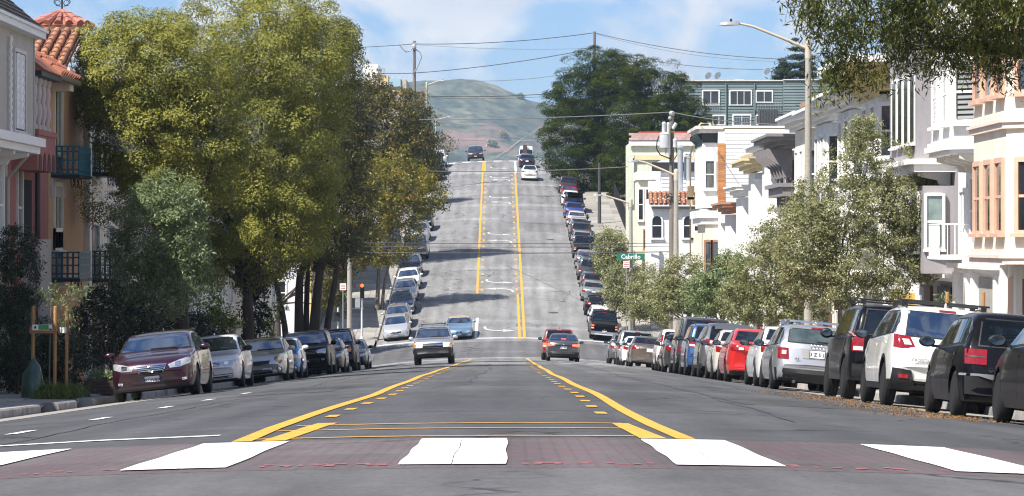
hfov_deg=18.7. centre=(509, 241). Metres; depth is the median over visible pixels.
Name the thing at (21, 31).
row house
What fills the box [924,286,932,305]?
door
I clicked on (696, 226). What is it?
window
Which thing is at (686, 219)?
window
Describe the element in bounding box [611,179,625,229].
iron fence
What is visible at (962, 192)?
window
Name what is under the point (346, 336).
parked car
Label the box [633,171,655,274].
row house
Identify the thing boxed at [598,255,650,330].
street tree
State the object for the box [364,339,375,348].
pavement
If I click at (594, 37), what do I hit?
utility pole
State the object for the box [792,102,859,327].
row house
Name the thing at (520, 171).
overhead wire
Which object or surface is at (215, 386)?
pavement
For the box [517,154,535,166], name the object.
moving car
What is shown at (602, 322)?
parked pickup
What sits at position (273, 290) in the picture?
window
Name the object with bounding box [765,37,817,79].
conifer
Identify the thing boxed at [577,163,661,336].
pavement
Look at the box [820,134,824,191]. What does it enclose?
window
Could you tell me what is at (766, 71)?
satellite dish
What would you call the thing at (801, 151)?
window
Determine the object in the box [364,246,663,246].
overhead wire
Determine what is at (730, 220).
row house
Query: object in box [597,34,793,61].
overhead wire
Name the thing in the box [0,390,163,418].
pavement
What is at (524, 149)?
moving van
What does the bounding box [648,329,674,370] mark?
parked car
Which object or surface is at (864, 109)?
window
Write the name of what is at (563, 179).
parked car
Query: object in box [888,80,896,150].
window
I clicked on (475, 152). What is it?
moving car
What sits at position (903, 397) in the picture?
pavement
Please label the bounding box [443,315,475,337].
moving car
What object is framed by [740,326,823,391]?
parked car
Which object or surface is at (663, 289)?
street tree
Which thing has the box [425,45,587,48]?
overhead wire
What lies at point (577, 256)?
parked car
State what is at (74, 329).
spiky plant
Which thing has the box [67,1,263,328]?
street tree
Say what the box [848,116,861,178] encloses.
window
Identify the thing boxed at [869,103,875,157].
window
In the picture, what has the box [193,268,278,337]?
hedge shrub
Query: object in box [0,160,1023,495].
road
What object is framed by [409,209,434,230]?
parked car
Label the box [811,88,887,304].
row house
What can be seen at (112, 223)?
window
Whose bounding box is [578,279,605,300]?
parked car
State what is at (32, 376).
staked sapling
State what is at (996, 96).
window
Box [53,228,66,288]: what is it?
window
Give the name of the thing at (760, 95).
window
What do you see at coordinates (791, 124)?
row house
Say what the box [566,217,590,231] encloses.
parked car
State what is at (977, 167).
window
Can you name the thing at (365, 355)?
parked car
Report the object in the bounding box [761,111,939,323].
street tree
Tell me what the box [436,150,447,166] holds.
parked car
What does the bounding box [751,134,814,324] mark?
row house
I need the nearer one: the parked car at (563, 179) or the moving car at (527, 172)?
the parked car at (563, 179)
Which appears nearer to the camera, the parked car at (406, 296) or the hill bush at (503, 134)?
the parked car at (406, 296)
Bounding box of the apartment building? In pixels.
[673,74,861,125]
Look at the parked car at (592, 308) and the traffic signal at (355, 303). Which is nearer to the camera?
the traffic signal at (355, 303)
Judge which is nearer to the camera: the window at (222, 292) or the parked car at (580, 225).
the window at (222, 292)
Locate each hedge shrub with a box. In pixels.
[0,314,101,392]
[60,277,225,378]
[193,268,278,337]
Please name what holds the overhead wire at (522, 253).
attached to the utility pole at (667, 141)
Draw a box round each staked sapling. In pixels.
[20,280,92,398]
[934,285,984,309]
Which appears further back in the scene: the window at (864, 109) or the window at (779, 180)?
the window at (779, 180)
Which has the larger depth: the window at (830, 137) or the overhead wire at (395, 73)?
the overhead wire at (395, 73)
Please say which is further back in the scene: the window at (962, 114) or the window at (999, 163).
the window at (962, 114)
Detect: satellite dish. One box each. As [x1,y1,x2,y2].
[705,72,711,78]
[714,72,720,79]
[764,68,769,74]
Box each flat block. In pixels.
[363,64,410,153]
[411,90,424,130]
[723,126,812,131]
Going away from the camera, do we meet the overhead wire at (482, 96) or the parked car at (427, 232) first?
the parked car at (427, 232)
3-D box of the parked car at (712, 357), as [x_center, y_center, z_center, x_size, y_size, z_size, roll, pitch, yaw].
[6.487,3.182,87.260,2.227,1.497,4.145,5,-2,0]
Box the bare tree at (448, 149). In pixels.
[436,137,459,162]
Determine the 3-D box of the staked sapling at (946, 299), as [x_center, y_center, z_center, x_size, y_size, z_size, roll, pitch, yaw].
[8.970,1.962,62.170,1.101,2.300,0.516,0,0,0]
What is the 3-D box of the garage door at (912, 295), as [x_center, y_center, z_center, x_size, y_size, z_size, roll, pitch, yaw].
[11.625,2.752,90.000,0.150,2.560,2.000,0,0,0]
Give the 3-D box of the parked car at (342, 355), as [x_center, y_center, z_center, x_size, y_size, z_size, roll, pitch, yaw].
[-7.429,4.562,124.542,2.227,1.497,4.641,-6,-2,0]
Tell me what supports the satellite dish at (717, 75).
on the apartment building
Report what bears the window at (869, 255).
in the row house at (846, 111)
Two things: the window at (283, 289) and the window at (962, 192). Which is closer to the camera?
the window at (962, 192)
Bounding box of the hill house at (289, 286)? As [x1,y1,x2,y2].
[276,227,314,335]
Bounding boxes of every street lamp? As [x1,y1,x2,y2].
[347,234,351,328]
[425,79,444,128]
[435,116,449,148]
[593,193,632,329]
[627,158,678,328]
[719,19,812,324]
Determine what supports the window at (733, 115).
in the apartment building
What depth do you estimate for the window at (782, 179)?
120.64 m
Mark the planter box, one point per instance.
(100, 381)
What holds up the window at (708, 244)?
in the corner house at (718, 150)
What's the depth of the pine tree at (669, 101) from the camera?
298.81 m
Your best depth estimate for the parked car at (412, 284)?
223.37 m
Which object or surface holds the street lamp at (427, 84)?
on the pavement at (373, 319)
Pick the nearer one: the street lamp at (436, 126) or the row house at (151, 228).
the row house at (151, 228)
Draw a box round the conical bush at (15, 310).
[0,222,53,393]
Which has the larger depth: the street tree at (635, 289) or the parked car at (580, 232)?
the parked car at (580, 232)
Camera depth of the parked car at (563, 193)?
293.64 m
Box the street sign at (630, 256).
[617,253,644,259]
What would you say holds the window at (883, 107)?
in the row house at (877, 105)
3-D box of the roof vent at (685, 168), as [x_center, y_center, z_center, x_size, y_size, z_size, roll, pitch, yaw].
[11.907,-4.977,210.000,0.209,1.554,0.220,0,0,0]
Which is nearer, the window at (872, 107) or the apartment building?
the window at (872, 107)
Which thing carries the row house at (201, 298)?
on the ground
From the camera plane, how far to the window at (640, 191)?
225.80 m
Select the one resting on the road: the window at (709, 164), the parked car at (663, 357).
the parked car at (663, 357)
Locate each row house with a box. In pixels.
[0,0,48,390]
[8,53,62,387]
[33,0,94,383]
[92,79,127,371]
[119,110,152,339]
[153,190,173,329]
[188,137,205,329]
[206,125,230,332]
[227,127,255,336]
[248,143,277,337]
[626,132,694,262]
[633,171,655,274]
[710,202,749,325]
[723,184,762,328]
[730,152,779,327]
[743,143,786,325]
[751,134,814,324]
[775,111,835,327]
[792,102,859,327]
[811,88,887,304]
[817,54,919,305]
[882,17,957,308]
[924,1,1004,312]
[966,0,1023,314]
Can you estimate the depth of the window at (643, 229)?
225.74 m
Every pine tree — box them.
[526,45,656,191]
[594,54,717,196]
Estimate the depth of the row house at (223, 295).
134.06 m
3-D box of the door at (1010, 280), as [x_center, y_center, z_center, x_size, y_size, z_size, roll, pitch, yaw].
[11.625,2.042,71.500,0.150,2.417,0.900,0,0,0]
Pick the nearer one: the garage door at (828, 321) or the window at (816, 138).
the window at (816, 138)
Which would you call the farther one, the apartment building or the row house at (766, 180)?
the apartment building
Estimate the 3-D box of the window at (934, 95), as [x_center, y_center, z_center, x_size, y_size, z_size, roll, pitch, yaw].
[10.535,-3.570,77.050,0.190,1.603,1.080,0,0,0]
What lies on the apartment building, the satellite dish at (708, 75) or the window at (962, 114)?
the satellite dish at (708, 75)
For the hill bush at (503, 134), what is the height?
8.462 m
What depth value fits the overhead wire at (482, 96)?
339.53 m
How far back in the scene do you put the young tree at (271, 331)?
134.97 m
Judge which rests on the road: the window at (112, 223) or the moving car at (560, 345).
the moving car at (560, 345)
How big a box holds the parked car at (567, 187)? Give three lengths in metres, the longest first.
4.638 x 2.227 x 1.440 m
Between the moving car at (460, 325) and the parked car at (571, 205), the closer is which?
the moving car at (460, 325)
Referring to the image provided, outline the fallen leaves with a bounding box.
[751,390,1017,423]
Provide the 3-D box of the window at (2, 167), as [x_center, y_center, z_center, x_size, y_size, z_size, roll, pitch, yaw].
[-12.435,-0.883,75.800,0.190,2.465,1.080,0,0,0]
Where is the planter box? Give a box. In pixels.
[79,366,113,395]
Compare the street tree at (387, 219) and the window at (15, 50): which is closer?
the window at (15, 50)
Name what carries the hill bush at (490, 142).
on the hill
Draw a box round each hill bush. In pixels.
[486,139,497,147]
[498,130,508,138]
[515,93,525,98]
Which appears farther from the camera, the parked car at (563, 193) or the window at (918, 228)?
the parked car at (563, 193)
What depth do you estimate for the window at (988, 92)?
68.86 m
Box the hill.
[217,79,637,162]
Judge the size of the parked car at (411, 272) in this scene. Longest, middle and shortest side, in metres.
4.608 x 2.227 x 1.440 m
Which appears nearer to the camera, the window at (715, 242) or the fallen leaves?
the fallen leaves
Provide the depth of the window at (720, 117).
334.93 m
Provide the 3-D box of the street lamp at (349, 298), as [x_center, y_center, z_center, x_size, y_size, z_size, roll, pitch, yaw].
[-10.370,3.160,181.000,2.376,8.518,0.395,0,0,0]
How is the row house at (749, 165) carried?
on the ground
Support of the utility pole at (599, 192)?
on the pavement at (610, 215)
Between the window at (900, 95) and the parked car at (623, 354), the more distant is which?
the parked car at (623, 354)
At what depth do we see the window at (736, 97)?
334.93 m
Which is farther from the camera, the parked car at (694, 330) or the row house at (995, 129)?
the parked car at (694, 330)
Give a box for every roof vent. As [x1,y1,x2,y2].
[677,145,684,191]
[684,157,686,179]
[685,154,691,191]
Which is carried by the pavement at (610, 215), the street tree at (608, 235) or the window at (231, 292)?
the street tree at (608, 235)
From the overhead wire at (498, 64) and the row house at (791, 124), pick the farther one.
the overhead wire at (498, 64)
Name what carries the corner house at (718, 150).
on the ground
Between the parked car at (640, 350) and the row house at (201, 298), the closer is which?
the row house at (201, 298)
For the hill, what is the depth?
2701.75 m
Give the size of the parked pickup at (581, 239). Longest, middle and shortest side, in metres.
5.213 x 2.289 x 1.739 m
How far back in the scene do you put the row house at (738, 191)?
143.15 m
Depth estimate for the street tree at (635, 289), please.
171.75 m
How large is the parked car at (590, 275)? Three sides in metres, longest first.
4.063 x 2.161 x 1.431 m
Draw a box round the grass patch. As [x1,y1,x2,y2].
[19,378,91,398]
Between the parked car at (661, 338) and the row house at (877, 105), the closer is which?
the row house at (877, 105)
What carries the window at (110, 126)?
in the row house at (106, 185)
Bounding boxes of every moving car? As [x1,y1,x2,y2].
[409,323,457,365]
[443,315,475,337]
[465,146,485,160]
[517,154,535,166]
[519,165,539,180]
[538,328,573,360]
[542,332,583,361]
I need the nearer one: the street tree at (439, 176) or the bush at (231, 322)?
the bush at (231, 322)
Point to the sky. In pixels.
(690, 25)
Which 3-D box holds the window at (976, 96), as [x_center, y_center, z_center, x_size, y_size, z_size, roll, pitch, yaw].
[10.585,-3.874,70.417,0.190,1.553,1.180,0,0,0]
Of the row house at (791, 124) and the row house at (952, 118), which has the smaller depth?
the row house at (952, 118)
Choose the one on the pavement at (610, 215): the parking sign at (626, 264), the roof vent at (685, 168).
the parking sign at (626, 264)
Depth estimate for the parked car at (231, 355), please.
80.60 m
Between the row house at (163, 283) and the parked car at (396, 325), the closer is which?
the row house at (163, 283)
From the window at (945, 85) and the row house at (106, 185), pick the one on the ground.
the row house at (106, 185)
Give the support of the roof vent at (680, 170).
on the corner house at (656, 218)
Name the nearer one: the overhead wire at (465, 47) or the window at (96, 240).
the window at (96, 240)
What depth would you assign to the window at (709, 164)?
157.17 m
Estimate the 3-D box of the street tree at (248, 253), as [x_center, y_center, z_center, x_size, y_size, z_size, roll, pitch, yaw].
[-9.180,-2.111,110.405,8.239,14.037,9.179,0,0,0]
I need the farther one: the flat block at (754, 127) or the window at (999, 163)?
the flat block at (754, 127)
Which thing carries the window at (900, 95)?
in the row house at (910, 118)
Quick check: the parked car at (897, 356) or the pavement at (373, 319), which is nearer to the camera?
the parked car at (897, 356)
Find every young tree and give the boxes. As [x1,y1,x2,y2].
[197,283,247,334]
[256,290,288,336]
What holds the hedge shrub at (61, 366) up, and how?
on the pavement at (12, 404)
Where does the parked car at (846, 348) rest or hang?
on the road
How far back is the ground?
222.35 m
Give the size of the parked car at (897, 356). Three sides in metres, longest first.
4.454 x 2.241 x 1.692 m
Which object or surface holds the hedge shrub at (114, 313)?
on the pavement at (215, 386)
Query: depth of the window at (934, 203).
80.94 m
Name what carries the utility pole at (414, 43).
on the pavement at (373, 319)
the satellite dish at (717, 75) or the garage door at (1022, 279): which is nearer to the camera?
the garage door at (1022, 279)
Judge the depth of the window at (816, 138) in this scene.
107.89 m
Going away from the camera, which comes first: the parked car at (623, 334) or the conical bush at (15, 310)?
the conical bush at (15, 310)
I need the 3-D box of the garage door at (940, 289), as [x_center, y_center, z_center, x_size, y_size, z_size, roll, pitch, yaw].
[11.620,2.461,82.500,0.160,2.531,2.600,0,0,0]
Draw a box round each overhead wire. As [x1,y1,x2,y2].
[363,242,656,243]
[363,251,668,253]
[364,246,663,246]
[378,73,411,73]
[417,48,592,72]
[419,112,668,119]
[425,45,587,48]
[429,94,542,96]
[429,96,548,98]
[429,166,627,171]
[454,33,590,43]
[498,75,557,80]
[596,33,793,59]
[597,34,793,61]
[597,50,762,69]
[672,112,776,124]
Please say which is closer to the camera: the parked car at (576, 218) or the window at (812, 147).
the window at (812, 147)
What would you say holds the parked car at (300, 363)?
on the road
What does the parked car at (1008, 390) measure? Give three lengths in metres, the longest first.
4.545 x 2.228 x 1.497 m
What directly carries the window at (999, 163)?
in the row house at (995, 129)
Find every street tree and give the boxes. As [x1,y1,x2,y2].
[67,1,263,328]
[88,166,227,327]
[146,0,369,340]
[249,14,380,372]
[276,241,361,335]
[329,66,450,264]
[329,140,454,309]
[389,117,451,205]
[588,225,635,279]
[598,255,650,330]
[618,261,668,329]
[638,252,716,327]
[674,244,764,326]
[708,179,833,326]
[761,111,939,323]
[777,0,1023,116]
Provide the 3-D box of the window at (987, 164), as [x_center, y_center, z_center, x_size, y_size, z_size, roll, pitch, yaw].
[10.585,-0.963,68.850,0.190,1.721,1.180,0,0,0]
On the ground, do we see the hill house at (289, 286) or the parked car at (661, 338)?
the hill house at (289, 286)
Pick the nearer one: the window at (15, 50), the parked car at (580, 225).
the window at (15, 50)
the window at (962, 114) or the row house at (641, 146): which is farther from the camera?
the row house at (641, 146)
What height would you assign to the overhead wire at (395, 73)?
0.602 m
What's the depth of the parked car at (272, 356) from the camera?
96.78 m
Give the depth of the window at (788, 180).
119.83 m
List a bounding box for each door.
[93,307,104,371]
[823,313,831,326]
[903,292,914,304]
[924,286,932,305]
[937,286,951,308]
[1008,278,1013,313]
[1022,279,1023,314]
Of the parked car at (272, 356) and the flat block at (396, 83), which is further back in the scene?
the flat block at (396, 83)
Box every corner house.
[645,160,699,328]
[687,123,794,323]
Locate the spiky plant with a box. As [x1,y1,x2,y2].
[58,317,105,384]
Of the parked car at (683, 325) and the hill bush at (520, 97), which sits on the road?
the parked car at (683, 325)
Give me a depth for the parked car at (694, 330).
96.91 m
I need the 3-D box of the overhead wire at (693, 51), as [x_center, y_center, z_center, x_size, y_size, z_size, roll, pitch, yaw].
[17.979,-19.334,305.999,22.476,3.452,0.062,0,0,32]
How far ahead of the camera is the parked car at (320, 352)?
116.78 m
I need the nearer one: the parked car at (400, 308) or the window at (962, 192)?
the window at (962, 192)
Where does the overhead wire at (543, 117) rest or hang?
attached to the utility pole at (667, 141)
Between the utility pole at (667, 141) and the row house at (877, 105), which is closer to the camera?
the row house at (877, 105)
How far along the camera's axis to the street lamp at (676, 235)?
157.90 m
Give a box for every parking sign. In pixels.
[340,283,345,289]
[623,261,629,329]
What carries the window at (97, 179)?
in the row house at (106, 185)
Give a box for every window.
[0,165,5,255]
[12,47,30,135]
[15,171,23,250]
[53,91,65,157]
[53,182,66,251]
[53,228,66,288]
[92,127,102,183]
[93,222,100,283]
[107,126,117,186]
[107,222,114,277]
[221,273,226,299]
[229,266,235,305]
[272,285,276,304]
[276,280,286,305]
[637,188,643,221]
[642,229,644,249]
[644,188,648,221]
[650,215,663,239]
[681,215,694,239]
[691,219,697,239]
[702,90,719,104]
[703,159,716,190]
[704,240,712,274]
[712,115,724,124]
[713,240,717,286]
[729,90,751,104]
[732,114,750,125]
[755,90,772,102]
[774,179,780,211]
[779,177,784,209]
[786,160,793,207]
[794,150,798,193]
[799,148,803,198]
[812,147,813,195]
[814,136,819,192]
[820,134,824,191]
[824,133,837,190]
[834,119,842,180]
[844,117,849,173]
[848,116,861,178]
[850,212,882,274]
[859,106,867,163]
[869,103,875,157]
[875,102,889,160]
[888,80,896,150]
[894,77,902,149]
[899,76,908,147]
[905,72,914,146]
[909,191,919,253]
[923,193,945,251]
[927,67,938,130]
[937,62,949,128]
[949,58,973,125]
[954,187,967,272]
[965,174,973,248]
[968,58,982,105]
[968,161,982,236]
[978,37,993,102]
[978,159,992,236]
[989,38,1004,99]
[989,157,1004,236]
[1010,26,1023,96]
[1010,156,1023,236]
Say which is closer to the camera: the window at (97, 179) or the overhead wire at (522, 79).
the window at (97, 179)
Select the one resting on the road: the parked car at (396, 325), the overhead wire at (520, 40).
the parked car at (396, 325)
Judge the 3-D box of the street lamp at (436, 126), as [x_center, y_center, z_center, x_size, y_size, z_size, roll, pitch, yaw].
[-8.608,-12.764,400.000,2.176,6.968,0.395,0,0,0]
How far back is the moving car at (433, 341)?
135.49 m
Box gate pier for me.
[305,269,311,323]
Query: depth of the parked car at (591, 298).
213.21 m
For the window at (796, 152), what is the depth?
115.52 m
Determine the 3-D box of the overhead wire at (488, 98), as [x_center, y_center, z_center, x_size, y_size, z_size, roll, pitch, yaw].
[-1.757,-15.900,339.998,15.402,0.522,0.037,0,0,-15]
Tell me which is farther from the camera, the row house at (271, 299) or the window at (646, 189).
the window at (646, 189)
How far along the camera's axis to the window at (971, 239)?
77.81 m
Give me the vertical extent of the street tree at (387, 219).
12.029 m
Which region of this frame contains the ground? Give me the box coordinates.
[281,162,625,347]
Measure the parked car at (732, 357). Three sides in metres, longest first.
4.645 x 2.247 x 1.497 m
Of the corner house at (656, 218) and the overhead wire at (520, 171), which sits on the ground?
the corner house at (656, 218)
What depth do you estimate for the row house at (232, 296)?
140.79 m
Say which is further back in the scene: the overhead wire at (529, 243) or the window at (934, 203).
the overhead wire at (529, 243)
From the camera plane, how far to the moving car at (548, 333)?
168.33 m
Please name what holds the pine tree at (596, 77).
on the ground
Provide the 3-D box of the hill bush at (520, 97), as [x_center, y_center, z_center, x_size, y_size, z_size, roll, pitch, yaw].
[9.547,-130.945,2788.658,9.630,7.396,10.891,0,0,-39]
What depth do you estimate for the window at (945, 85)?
75.23 m
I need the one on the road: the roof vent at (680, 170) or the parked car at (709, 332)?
the parked car at (709, 332)
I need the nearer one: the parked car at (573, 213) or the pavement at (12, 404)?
the pavement at (12, 404)
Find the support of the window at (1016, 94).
in the row house at (995, 129)
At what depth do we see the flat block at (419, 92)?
378.00 m
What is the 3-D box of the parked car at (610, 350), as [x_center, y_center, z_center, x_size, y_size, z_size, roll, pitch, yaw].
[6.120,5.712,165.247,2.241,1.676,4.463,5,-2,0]
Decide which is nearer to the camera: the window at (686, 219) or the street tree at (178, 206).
the street tree at (178, 206)
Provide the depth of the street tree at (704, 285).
127.51 m
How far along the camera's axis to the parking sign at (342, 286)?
185.99 m
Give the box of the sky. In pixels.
[11,0,943,127]
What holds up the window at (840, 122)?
in the row house at (846, 111)
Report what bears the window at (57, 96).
in the row house at (69, 233)
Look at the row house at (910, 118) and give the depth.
81.10 m
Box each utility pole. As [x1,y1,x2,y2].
[399,41,421,186]
[593,31,597,184]
[598,162,600,223]
[656,111,681,328]
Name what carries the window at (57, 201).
in the row house at (69, 233)
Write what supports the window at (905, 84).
in the row house at (910, 118)
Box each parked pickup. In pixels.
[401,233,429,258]
[570,235,595,257]
[586,309,620,337]
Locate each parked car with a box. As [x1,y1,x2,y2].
[104,328,212,402]
[177,333,253,393]
[235,336,294,384]
[254,337,307,382]
[284,328,336,373]
[308,337,350,375]
[312,328,360,374]
[337,339,372,371]
[379,313,411,340]
[381,303,413,320]
[386,290,416,313]
[390,277,419,299]
[393,267,422,288]
[396,252,423,275]
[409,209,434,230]
[410,220,431,239]
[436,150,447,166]
[556,174,578,192]
[558,184,580,198]
[559,190,577,204]
[561,192,585,208]
[562,201,585,217]
[564,210,588,226]
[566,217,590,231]
[567,219,593,240]
[569,230,593,247]
[573,249,594,267]
[575,255,598,279]
[577,270,602,286]
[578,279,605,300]
[581,292,608,314]
[584,304,615,321]
[604,334,640,365]
[611,330,652,367]
[615,336,650,366]
[623,335,657,366]
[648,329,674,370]
[654,333,704,374]
[666,316,728,373]
[676,322,740,379]
[688,322,753,379]
[700,329,732,379]
[712,327,791,386]
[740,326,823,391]
[754,319,839,388]
[820,298,943,398]
[855,298,989,413]
[919,312,1023,416]
[988,328,1023,422]
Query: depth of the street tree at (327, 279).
195.72 m
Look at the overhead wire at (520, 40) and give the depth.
311.16 m
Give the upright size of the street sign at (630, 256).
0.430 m
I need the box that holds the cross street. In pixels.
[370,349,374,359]
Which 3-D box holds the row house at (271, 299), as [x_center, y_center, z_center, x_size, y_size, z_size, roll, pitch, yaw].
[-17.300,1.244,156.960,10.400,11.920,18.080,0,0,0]
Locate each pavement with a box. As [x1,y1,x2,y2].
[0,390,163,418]
[78,365,364,395]
[320,168,417,342]
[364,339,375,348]
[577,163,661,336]
[634,363,1023,419]
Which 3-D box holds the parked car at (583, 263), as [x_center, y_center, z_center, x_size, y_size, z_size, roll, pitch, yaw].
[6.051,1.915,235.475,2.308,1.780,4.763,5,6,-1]
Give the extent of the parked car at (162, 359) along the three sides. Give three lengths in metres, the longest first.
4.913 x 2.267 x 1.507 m
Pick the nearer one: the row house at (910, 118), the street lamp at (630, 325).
the row house at (910, 118)
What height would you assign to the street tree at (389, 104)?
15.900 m
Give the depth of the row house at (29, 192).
79.66 m
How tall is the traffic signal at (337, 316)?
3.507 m
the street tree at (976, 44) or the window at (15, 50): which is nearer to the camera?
the street tree at (976, 44)
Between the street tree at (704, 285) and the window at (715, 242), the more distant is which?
the window at (715, 242)
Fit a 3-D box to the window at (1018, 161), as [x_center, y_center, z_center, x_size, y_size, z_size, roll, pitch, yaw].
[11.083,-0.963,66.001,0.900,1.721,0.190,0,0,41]
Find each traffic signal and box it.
[334,308,346,328]
[352,283,363,339]
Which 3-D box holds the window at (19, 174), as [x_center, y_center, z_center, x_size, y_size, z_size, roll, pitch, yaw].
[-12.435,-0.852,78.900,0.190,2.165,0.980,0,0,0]
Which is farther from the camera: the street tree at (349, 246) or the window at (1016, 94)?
the street tree at (349, 246)
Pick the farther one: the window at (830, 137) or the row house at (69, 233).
the window at (830, 137)
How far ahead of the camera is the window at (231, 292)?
139.04 m
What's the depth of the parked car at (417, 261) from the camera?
237.66 m
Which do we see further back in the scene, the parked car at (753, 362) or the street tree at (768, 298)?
the street tree at (768, 298)
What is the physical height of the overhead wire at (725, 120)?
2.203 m
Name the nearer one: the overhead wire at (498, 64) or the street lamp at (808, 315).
the street lamp at (808, 315)
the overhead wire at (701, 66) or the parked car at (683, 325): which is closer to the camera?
the parked car at (683, 325)
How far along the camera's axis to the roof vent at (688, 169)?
209.07 m
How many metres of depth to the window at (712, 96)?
334.93 m
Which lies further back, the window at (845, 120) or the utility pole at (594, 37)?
the utility pole at (594, 37)
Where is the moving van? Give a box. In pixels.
[517,145,532,159]
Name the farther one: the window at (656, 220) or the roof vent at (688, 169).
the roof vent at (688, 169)
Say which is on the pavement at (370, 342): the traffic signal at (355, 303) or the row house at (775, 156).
the traffic signal at (355, 303)
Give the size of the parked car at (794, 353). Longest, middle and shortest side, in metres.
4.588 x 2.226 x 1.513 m
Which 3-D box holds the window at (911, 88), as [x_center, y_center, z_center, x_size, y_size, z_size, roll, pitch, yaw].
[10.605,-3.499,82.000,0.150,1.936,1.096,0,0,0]
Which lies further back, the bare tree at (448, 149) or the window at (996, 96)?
the bare tree at (448, 149)
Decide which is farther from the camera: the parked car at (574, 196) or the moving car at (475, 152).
the moving car at (475, 152)
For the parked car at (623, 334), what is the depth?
151.36 m

